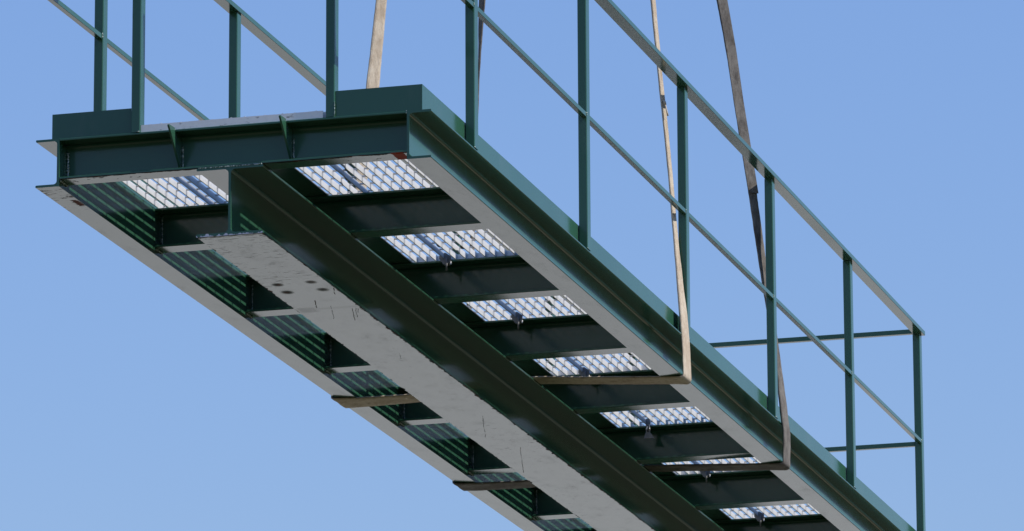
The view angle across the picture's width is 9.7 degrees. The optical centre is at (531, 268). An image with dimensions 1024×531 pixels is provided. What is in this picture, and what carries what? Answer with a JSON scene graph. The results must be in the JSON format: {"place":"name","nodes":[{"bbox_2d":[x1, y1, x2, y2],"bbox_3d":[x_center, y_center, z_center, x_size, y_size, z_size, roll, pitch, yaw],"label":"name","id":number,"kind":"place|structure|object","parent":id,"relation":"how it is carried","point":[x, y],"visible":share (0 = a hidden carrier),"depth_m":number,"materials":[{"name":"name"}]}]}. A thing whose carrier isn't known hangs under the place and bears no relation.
{"place":"outdoors","nodes":[
{"label":"outdoors","id":0,"kind":"place"},
{"bbox_2d":[35,0,925,530],"bbox_3d":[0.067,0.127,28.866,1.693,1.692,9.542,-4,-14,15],"label":"steel walkway","id":1,"kind":"structure","parent":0,"point":[287,262],"depth_m":26.84,"materials":[{"name":"green paint"}]},
{"bbox_2d":[331,0,691,407],"bbox_3d":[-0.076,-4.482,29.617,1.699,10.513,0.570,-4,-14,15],"label":"lifting sling","id":2,"kind":"object","parent":1,"relation":"attached to","point":[374,68],"visible":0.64,"depth_m":28.26,"materials":[{"name":"beige fabric"}]},
{"bbox_2d":[452,0,790,490],"bbox_3d":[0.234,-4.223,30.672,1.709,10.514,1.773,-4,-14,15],"label":"lifting sling","id":3,"kind":"object","parent":1,"relation":"attached to","point":[731,54],"visible":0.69,"depth_m":30.03,"materials":[{"name":"beige fabric"}]},
{"bbox_2d":[0,0,1023,530],"label":"sky","id":4,"kind":"structure","parent":0,"point":[127,403],"materials":[{"name":"blue"}]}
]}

